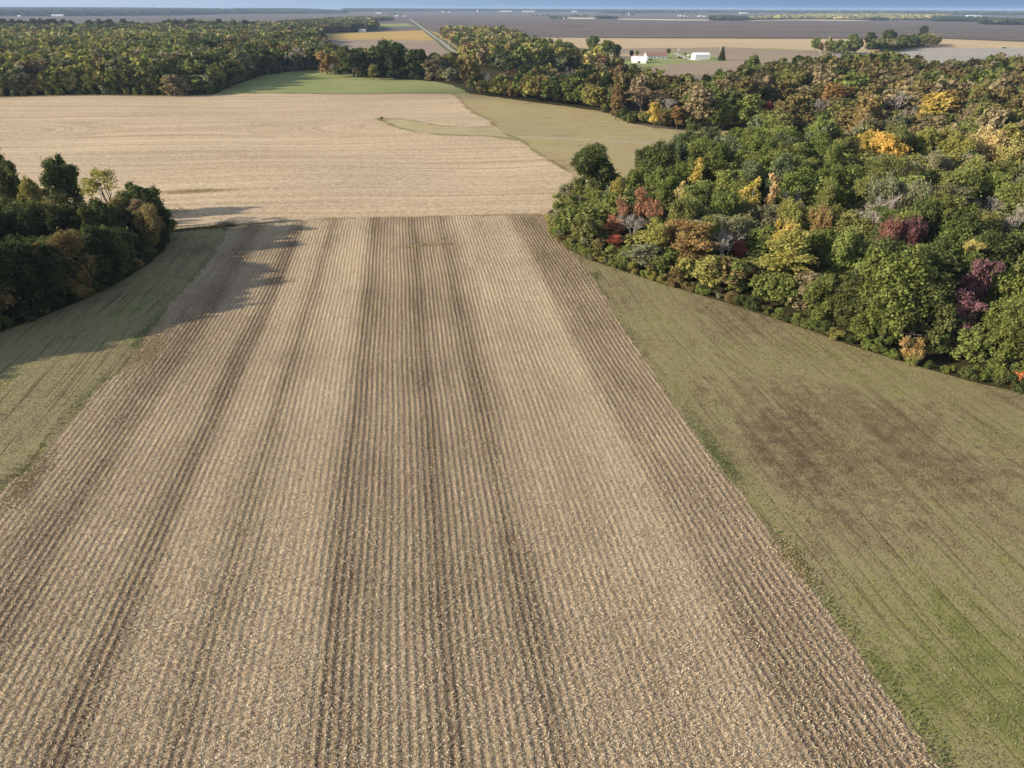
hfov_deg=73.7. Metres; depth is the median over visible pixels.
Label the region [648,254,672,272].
shrub
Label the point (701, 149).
tree
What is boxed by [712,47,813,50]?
grass strip
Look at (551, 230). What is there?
shrub
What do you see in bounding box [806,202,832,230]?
tree
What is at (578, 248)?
shrub
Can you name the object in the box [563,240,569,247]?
shrub
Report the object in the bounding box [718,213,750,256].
tree
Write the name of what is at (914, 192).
tree
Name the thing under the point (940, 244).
tree
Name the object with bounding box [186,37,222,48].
tree
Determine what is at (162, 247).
shrub
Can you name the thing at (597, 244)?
shrub
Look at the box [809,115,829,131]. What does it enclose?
tree
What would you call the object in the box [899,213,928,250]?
tree
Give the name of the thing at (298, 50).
tree
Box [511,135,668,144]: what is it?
meadow track
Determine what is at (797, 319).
shrub
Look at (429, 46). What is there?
brown field
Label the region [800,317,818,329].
shrub
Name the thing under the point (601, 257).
shrub
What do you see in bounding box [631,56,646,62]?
barn
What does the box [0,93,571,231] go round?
harvested field
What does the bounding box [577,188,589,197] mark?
shrub
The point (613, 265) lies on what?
shrub
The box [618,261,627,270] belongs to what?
shrub
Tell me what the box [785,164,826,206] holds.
tree
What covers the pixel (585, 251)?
shrub
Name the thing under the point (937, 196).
tree
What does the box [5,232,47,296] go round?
tree
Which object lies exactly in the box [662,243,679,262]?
shrub
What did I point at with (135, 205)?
tree
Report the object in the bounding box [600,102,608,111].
shrub
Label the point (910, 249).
tree
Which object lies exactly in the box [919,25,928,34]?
tree
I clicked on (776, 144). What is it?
tree
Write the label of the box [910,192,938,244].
tree
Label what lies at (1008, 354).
tree
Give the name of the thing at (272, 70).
shrub
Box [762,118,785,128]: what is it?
tree
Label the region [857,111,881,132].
tree
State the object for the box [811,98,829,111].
bare tree
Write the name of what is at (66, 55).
distant woodland
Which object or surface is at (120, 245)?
tree
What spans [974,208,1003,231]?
tree
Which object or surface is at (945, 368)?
shrub
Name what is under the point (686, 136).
tree
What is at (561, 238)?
shrub
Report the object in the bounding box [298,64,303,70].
shrub
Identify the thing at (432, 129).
grass waterway
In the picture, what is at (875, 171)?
tree
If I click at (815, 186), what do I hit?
tree
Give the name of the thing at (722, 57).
spruce tree
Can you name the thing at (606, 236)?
shrub
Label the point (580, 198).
shrub
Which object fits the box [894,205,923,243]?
tree
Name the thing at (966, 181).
tree
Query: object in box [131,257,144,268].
shrub
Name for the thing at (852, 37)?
tree
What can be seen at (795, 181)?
tree
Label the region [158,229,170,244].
shrub
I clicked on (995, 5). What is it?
sky
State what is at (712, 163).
tree
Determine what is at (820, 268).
tree
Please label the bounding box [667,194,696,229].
tree
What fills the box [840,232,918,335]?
tree
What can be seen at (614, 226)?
tree
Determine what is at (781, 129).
tree
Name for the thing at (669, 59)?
farmyard lawn
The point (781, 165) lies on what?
tree
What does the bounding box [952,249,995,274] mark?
tree
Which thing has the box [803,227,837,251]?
tree
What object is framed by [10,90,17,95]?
shrub
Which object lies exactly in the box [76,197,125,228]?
tree
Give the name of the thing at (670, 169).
tree
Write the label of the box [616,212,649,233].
bare tree
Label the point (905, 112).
bare tree
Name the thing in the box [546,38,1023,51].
tan field
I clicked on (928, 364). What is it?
shrub
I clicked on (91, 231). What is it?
tree
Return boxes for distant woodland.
[0,7,1023,363]
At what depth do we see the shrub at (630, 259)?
145.35 m
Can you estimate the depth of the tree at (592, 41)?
790.91 m
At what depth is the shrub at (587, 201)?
183.08 m
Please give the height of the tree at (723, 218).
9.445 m
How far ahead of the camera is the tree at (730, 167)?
184.03 m
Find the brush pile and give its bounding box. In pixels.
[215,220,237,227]
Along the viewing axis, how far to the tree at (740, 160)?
194.94 m
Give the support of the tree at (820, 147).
on the woodland floor
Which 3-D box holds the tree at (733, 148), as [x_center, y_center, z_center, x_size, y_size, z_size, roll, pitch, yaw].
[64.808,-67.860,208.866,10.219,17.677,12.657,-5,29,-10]
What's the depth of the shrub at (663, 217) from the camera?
173.62 m
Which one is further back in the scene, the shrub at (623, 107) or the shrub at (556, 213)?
the shrub at (623, 107)
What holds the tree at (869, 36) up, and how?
on the tan field at (803, 44)
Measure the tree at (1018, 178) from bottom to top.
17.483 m
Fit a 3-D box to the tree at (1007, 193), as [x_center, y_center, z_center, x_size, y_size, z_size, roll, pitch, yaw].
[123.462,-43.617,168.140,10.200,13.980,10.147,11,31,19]
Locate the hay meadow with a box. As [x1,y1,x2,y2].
[454,93,728,192]
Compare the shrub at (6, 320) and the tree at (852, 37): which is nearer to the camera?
the shrub at (6, 320)
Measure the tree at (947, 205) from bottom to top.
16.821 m
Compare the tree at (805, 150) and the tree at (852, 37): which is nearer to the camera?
the tree at (805, 150)
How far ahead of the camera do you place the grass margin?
79.77 m
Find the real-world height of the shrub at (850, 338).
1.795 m
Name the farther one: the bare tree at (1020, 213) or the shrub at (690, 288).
the bare tree at (1020, 213)
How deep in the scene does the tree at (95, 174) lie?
164.65 m
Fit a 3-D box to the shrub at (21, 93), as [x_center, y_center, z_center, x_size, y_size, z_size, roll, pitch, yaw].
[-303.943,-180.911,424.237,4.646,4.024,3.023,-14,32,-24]
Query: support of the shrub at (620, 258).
on the woodland floor
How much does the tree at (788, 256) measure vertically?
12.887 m
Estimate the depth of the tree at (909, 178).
161.27 m
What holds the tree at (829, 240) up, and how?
on the woodland floor
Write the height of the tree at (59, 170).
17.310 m
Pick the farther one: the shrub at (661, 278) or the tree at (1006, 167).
the tree at (1006, 167)
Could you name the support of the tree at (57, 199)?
on the woodland floor
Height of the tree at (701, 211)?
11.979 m
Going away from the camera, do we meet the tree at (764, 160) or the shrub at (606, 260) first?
the shrub at (606, 260)
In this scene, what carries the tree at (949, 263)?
on the woodland floor
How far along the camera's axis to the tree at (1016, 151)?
202.97 m
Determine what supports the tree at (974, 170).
on the woodland floor
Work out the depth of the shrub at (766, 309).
125.48 m
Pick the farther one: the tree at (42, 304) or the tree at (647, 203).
the tree at (647, 203)
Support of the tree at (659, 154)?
on the woodland floor
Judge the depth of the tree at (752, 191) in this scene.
161.76 m
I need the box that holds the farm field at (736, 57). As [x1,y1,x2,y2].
[605,47,841,80]
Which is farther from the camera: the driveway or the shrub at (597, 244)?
the driveway
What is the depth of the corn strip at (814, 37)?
1352.63 m
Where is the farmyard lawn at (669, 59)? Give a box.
[624,52,727,69]
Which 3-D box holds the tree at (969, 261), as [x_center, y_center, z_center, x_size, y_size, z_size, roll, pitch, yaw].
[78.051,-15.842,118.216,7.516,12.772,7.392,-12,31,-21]
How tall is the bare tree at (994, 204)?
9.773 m
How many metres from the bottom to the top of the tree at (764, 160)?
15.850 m
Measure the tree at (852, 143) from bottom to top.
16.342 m
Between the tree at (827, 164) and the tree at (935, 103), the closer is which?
the tree at (827, 164)
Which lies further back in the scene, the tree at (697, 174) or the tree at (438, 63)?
the tree at (438, 63)
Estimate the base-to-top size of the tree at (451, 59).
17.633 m
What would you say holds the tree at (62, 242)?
on the woodland floor
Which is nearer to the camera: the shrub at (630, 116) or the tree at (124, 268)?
the tree at (124, 268)
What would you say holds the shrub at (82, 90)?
on the woodland floor
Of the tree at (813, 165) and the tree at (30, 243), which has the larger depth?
the tree at (813, 165)
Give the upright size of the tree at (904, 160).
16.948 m
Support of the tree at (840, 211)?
on the woodland floor
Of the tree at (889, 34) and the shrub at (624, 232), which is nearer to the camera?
the shrub at (624, 232)
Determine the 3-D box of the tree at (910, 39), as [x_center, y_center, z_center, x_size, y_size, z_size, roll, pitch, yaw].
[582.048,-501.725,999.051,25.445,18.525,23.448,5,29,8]
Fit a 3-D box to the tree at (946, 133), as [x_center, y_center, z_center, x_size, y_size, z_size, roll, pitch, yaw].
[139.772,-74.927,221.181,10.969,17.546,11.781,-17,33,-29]
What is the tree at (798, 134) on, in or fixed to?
on the woodland floor
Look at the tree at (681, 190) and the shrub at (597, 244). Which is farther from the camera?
the tree at (681, 190)
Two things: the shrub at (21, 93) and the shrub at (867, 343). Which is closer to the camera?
the shrub at (867, 343)
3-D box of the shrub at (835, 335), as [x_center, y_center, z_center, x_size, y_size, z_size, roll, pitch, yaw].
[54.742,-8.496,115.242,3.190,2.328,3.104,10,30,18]
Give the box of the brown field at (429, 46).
[262,40,457,69]
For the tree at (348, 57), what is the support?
on the winter wheat field at (307, 81)
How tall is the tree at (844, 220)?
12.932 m
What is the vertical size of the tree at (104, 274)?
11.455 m
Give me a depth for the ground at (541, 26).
2623.78 m
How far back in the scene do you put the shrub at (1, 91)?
420.75 m
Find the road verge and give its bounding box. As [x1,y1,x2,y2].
[409,19,458,51]
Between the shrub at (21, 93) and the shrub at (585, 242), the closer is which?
the shrub at (585, 242)
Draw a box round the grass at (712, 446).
[0,92,1023,767]
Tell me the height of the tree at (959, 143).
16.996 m
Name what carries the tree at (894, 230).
on the woodland floor
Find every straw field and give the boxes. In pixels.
[624,19,694,19]
[740,19,869,20]
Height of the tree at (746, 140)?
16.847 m
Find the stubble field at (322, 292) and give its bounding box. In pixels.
[0,214,937,767]
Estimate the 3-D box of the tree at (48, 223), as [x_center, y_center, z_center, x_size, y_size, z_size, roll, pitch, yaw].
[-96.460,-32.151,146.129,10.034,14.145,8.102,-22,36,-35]
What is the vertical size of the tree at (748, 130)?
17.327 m
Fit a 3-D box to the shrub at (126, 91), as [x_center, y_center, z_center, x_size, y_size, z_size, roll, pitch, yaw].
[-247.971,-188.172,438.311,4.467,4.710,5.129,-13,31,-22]
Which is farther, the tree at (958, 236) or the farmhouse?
the farmhouse
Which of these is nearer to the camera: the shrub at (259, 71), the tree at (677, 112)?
the tree at (677, 112)
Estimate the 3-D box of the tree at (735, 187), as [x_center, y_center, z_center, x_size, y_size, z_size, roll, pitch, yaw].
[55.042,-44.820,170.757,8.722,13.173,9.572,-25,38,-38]
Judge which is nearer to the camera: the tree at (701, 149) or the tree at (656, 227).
the tree at (656, 227)
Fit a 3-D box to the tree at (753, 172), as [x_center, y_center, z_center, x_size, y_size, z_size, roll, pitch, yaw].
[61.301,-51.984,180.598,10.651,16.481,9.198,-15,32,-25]
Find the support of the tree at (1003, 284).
on the woodland floor
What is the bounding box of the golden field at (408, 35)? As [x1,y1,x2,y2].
[325,30,447,39]
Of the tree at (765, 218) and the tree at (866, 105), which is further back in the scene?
the tree at (866, 105)
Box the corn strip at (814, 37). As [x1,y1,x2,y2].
[597,37,1023,41]
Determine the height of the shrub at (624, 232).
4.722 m
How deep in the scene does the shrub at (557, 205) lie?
178.05 m
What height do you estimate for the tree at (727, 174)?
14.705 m
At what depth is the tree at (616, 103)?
341.69 m
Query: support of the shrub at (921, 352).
on the woodland floor
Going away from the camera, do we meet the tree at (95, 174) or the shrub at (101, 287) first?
the shrub at (101, 287)
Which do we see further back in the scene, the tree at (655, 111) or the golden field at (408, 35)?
the golden field at (408, 35)
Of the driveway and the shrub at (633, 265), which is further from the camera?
the driveway
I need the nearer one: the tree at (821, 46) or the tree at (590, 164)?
the tree at (590, 164)
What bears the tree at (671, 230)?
on the woodland floor
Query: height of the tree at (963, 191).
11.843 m
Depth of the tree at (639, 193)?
159.82 m
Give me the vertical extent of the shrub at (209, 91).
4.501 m
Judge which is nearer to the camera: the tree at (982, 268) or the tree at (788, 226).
the tree at (982, 268)
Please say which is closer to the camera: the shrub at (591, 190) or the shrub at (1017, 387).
the shrub at (1017, 387)
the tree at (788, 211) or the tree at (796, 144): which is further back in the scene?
the tree at (796, 144)
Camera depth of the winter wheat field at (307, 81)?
501.08 m
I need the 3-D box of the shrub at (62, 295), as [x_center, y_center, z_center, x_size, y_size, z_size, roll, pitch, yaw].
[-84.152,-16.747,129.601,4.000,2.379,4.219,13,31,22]
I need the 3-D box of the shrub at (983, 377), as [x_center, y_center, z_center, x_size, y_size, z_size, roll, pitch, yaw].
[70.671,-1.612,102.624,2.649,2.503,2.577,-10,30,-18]
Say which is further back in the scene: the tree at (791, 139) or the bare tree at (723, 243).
the tree at (791, 139)
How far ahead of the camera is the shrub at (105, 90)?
434.31 m
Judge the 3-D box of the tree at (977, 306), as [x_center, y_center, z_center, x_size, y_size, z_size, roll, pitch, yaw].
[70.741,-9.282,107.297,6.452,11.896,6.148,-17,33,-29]
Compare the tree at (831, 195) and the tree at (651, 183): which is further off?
the tree at (651, 183)
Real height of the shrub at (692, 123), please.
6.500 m
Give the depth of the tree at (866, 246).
130.60 m
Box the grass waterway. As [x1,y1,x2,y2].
[383,119,520,139]
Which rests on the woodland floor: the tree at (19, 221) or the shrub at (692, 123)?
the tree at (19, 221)
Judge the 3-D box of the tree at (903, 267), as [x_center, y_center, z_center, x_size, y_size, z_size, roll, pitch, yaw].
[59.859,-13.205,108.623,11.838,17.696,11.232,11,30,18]
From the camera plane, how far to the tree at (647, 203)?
158.22 m
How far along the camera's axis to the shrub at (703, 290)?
132.55 m
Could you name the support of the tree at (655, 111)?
on the hay meadow
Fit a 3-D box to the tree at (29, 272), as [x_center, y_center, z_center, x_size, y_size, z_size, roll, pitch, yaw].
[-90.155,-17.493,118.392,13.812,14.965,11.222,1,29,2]
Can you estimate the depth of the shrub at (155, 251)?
153.96 m
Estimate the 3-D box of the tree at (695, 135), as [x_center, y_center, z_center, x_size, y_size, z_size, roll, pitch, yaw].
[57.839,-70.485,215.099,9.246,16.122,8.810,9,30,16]
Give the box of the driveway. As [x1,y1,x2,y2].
[671,53,699,60]
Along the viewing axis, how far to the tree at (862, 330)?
112.32 m
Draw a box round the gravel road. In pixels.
[410,19,456,52]
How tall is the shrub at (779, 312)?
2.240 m
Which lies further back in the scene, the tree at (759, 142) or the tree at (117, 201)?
the tree at (759, 142)
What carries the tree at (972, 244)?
on the woodland floor
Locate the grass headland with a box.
[0,228,228,490]
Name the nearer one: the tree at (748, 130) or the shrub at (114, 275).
the shrub at (114, 275)
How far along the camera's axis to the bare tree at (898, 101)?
343.98 m
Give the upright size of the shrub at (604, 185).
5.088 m
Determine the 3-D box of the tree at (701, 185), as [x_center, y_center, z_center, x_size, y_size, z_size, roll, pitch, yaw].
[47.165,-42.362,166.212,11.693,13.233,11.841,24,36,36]
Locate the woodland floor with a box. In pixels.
[0,64,1023,390]
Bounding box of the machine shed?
[691,52,709,59]
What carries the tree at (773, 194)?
on the woodland floor
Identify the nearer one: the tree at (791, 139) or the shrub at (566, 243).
the shrub at (566, 243)
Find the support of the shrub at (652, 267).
on the woodland floor
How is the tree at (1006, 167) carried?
on the woodland floor
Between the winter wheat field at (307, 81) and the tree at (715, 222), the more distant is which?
the winter wheat field at (307, 81)
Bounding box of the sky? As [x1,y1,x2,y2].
[0,0,1023,10]
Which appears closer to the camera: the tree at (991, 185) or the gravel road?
the tree at (991, 185)
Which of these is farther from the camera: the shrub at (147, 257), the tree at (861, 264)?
the shrub at (147, 257)
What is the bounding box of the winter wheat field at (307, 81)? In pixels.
[216,70,467,93]
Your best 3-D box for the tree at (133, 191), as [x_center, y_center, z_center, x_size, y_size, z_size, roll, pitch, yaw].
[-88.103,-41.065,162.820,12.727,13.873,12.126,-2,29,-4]
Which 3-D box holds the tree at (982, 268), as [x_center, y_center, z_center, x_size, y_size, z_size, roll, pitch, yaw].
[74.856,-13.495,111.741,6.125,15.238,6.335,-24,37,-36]
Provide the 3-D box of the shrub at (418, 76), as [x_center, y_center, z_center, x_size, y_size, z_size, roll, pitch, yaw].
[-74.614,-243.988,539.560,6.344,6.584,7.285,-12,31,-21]
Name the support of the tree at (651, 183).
on the woodland floor
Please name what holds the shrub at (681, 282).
on the woodland floor
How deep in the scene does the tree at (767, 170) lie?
181.45 m
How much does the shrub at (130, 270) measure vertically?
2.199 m
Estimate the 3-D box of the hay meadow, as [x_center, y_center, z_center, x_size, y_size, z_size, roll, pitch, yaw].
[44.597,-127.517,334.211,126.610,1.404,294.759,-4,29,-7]
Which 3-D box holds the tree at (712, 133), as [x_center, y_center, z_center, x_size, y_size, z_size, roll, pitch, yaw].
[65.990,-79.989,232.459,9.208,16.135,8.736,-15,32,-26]
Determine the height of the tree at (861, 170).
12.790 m
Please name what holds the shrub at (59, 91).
on the woodland floor
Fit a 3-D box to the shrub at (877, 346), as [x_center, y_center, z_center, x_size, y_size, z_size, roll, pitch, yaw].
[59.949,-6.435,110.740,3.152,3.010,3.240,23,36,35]
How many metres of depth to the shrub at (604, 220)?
167.87 m
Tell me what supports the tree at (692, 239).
on the woodland floor
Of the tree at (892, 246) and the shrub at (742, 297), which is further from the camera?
the shrub at (742, 297)
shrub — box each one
[0,88,4,96]
[0,314,13,325]
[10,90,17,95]
[18,90,26,95]
[44,86,51,95]
[54,88,64,94]
[58,292,80,300]
[76,87,87,93]
[89,277,108,290]
[99,85,109,94]
[105,268,123,285]
[121,87,128,94]
[126,265,134,274]
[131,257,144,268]
[132,85,138,94]
[134,250,153,263]
[135,245,155,259]
[138,85,152,94]
[144,244,158,255]
[153,237,165,252]
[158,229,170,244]
[206,87,214,93]
[214,83,221,90]
[256,68,262,75]
[270,67,275,73]
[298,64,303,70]
[413,72,421,79]
[548,227,555,234]
[549,209,561,220]
[551,192,574,202]
[552,200,572,211]
[552,223,570,235]
[554,230,564,241]
[554,233,570,243]
[556,181,575,202]
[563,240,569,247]
[565,200,577,208]
[568,242,576,250]
[570,197,591,205]
[571,184,584,195]
[573,243,585,252]
[576,195,586,202]
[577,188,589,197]
[579,237,593,248]
[579,247,592,256]
[583,186,601,198]
[587,253,594,260]
[588,238,605,254]
[592,250,607,261]
[596,214,607,223]
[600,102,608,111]
[602,182,609,188]
[602,234,618,245]
[604,258,612,264]
[605,244,632,262]
[608,260,618,267]
[614,106,627,117]
[618,216,628,235]
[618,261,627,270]
[619,108,633,121]
[626,114,635,122]
[626,256,641,267]
[627,260,638,273]
[632,221,649,233]
[640,268,649,276]
[644,255,657,271]
[644,271,657,279]
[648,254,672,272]
[651,206,666,220]
[656,273,669,283]
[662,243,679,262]
[665,277,679,287]
[668,266,686,282]
[678,280,686,287]
[683,282,695,291]
[685,116,701,130]
[695,284,710,295]
[713,290,722,298]
[723,290,739,304]
[733,294,748,304]
[742,297,762,311]
[761,306,772,313]
[772,307,784,318]
[782,314,791,321]
[790,312,807,325]
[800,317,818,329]
[812,320,836,334]
[826,327,846,340]
[845,333,861,343]
[861,335,872,350]
[870,336,893,354]
[885,349,899,359]
[899,335,926,361]
[903,349,925,365]
[924,360,934,368]
[940,365,955,373]
[957,363,980,380]
[972,363,992,380]
[986,367,1014,384]
[1004,373,1023,394]
[1009,371,1023,385]
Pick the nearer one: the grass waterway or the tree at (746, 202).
the tree at (746, 202)
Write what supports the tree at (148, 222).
on the woodland floor
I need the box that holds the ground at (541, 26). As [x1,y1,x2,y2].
[0,9,1023,130]
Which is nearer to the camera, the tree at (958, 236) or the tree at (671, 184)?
the tree at (958, 236)
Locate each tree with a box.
[0,147,23,211]
[0,204,6,220]
[0,205,39,242]
[0,225,9,242]
[0,239,79,301]
[0,240,47,316]
[0,242,52,320]
[0,279,20,317]
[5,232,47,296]
[7,197,47,221]
[13,236,65,290]
[17,175,43,201]
[23,235,46,242]
[31,227,100,298]
[32,201,81,239]
[37,234,93,281]
[38,152,85,204]
[40,189,78,217]
[41,199,79,220]
[73,233,116,294]
[76,166,124,203]
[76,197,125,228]
[79,223,114,282]
[80,228,133,275]
[97,224,134,267]
[107,196,136,232]
[116,180,178,229]
[126,198,155,243]
[127,193,171,230]
[131,200,167,248]
[158,74,190,95]
[180,60,208,75]
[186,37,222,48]
[284,47,306,71]
[314,50,339,73]
[333,45,372,76]
[366,38,399,74]
[367,63,378,79]
[383,43,410,78]
[403,49,429,77]
[421,54,448,79]
[442,54,461,77]
[455,54,481,73]
[568,141,622,189]
[585,35,600,47]
[598,39,615,54]
[603,214,625,234]
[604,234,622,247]
[608,174,623,196]
[610,95,623,119]
[611,44,621,57]
[615,186,647,233]
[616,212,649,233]
[624,86,667,111]
[625,164,652,200]
[633,136,679,170]
[638,216,670,245]
[641,198,662,223]
[644,164,670,201]
[645,102,661,128]
[656,173,680,218]
[657,218,688,248]
[662,220,718,261]
[663,98,678,107]
[663,164,677,176]
[667,131,687,160]
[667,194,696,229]
[670,105,684,129]
[672,154,696,187]
[673,180,689,198]
[674,129,694,144]
[682,132,714,161]
[683,179,717,211]
[686,133,700,145]
[687,139,713,160]
[687,157,706,193]
[689,214,728,244]
[690,195,713,219]
[695,150,728,205]
[697,125,722,140]
[702,211,725,255]
[705,169,745,206]
[708,187,739,218]
[711,142,729,162]
[711,226,744,255]
[712,133,743,162]
[714,180,747,201]
[715,162,738,179]
[717,46,725,60]
[717,174,762,204]
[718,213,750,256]
[729,240,748,258]
[734,149,758,169]
[736,202,787,230]
[737,159,766,204]
[737,195,762,216]
[738,123,760,142]
[738,132,757,148]
[739,177,761,216]
[742,129,774,154]
[742,153,774,190]
[752,148,792,189]
[752,227,819,274]
[759,160,795,201]
[761,149,793,205]
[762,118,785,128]
[764,121,796,139]
[764,173,781,206]
[765,101,772,110]
[765,134,784,150]
[766,132,787,142]
[767,139,803,164]
[769,217,802,241]
[776,171,811,204]
[776,196,803,225]
[777,71,805,87]
[783,136,808,155]
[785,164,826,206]
[791,155,820,171]
[792,132,807,151]
[792,242,833,275]
[793,142,807,160]
[793,144,811,158]
[794,161,818,175]
[794,192,803,205]
[799,270,838,322]
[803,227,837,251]
[804,176,847,207]
[806,182,852,211]
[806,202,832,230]
[807,128,837,157]
[807,138,832,157]
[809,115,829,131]
[810,37,820,50]
[811,80,855,104]
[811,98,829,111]
[811,163,853,192]
[815,184,840,210]
[817,43,824,52]
[818,138,844,169]
[820,156,838,170]
[822,228,863,252]
[825,224,863,281]
[827,209,875,239]
[828,207,845,225]
[828,279,867,333]
[836,133,862,162]
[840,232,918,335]
[847,91,884,131]
[847,178,870,218]
[847,249,871,273]
[848,33,858,41]
[848,164,884,178]
[848,300,897,342]
[849,157,887,174]
[849,240,933,345]
[849,241,870,277]
[855,191,900,227]
[856,127,876,153]
[856,163,883,185]
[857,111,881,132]
[861,169,906,227]
[861,205,923,237]
[862,222,884,243]
[864,31,877,43]
[867,151,900,171]
[867,153,920,177]
[869,129,912,157]
[873,266,959,357]
[877,214,902,244]
[879,112,908,132]
[880,29,898,38]
[880,175,924,187]
[883,90,917,108]
[889,122,913,154]
[893,158,920,178]
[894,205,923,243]
[895,175,932,211]
[897,248,938,284]
[899,105,916,122]
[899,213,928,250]
[899,242,920,255]
[904,34,919,43]
[906,126,941,156]
[908,243,927,256]
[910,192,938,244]
[912,231,958,269]
[915,92,961,116]
[918,33,934,46]
[918,148,956,171]
[918,193,941,203]
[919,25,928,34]
[919,193,981,243]
[922,292,997,351]
[927,209,997,241]
[927,251,972,319]
[928,183,973,204]
[928,217,983,254]
[929,36,942,46]
[932,124,957,152]
[934,130,977,155]
[936,187,958,209]
[938,164,983,207]
[940,88,963,113]
[947,165,978,208]
[948,288,988,357]
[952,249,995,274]
[952,256,986,287]
[956,258,1007,302]
[957,154,991,199]
[959,119,985,134]
[963,123,1010,161]
[963,237,988,255]
[969,229,1023,276]
[974,194,1003,211]
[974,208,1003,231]
[975,170,1013,210]
[975,262,1023,303]
[977,294,1023,364]
[983,312,1023,383]
[993,137,1023,162]
[994,180,1023,220]
[997,160,1022,184]
[1001,207,1023,232]
[1011,162,1023,226]
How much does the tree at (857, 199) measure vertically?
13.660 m
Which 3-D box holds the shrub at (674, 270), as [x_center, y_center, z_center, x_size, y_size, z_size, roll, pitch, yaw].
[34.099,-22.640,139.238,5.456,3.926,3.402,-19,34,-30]
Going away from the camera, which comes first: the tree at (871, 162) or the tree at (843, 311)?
the tree at (843, 311)
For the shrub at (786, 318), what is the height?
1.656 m
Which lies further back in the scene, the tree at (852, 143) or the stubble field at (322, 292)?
the tree at (852, 143)
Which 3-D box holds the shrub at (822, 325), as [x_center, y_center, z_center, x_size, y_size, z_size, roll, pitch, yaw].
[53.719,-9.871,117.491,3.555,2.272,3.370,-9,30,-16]
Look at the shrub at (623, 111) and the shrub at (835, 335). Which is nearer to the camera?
the shrub at (835, 335)
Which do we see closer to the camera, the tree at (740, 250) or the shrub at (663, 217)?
the tree at (740, 250)
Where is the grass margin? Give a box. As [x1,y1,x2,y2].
[566,248,1023,767]
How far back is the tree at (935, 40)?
1009.48 m
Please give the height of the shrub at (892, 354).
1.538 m
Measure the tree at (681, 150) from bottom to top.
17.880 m
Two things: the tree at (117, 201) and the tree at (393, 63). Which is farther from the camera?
the tree at (393, 63)
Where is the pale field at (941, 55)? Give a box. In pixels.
[820,48,1023,63]
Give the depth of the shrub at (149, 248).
150.01 m
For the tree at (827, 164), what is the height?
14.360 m
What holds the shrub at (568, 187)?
on the woodland floor
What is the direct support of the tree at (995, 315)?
on the woodland floor
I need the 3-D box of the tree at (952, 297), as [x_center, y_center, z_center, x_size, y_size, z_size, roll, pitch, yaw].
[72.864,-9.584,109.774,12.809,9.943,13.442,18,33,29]
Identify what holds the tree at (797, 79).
on the woodland floor
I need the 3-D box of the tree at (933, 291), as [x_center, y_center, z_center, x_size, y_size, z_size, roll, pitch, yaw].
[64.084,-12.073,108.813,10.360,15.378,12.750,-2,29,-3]
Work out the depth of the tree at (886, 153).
189.57 m
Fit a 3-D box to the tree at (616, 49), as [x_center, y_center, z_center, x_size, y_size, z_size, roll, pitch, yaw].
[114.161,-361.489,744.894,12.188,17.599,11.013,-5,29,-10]
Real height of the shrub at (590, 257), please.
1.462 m
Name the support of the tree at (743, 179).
on the woodland floor
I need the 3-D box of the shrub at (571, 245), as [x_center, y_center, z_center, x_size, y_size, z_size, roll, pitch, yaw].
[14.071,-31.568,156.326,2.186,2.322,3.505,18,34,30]
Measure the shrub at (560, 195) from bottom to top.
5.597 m
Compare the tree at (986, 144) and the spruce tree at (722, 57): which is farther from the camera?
the spruce tree at (722, 57)
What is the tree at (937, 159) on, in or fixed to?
on the woodland floor
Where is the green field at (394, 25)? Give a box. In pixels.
[379,23,411,26]
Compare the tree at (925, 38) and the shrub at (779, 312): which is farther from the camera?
the tree at (925, 38)
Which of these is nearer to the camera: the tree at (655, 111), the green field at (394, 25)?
the tree at (655, 111)
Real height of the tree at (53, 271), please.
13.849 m
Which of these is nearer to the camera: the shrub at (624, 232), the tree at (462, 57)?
the shrub at (624, 232)
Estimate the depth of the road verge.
1232.45 m
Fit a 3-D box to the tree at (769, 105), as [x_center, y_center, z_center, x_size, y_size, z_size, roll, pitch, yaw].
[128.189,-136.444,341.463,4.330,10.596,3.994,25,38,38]
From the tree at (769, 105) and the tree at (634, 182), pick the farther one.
the tree at (769, 105)
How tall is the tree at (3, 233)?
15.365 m
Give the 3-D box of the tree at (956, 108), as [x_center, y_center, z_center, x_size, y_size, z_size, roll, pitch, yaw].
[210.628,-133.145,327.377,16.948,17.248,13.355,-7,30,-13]
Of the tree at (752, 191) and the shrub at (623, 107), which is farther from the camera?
the shrub at (623, 107)
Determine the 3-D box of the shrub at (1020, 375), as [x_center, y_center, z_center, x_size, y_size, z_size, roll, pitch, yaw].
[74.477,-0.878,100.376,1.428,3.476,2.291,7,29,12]
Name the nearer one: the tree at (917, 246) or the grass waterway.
the tree at (917, 246)
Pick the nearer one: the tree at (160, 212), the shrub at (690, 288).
the shrub at (690, 288)
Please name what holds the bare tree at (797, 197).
on the woodland floor
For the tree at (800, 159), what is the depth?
188.07 m
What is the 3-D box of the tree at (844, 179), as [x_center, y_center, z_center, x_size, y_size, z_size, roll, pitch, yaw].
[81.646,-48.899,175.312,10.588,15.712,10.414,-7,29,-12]
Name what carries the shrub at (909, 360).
on the woodland floor
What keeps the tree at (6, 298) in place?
on the woodland floor
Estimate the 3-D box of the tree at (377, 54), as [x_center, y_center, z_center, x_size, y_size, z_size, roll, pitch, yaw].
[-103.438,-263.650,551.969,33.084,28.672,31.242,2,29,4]

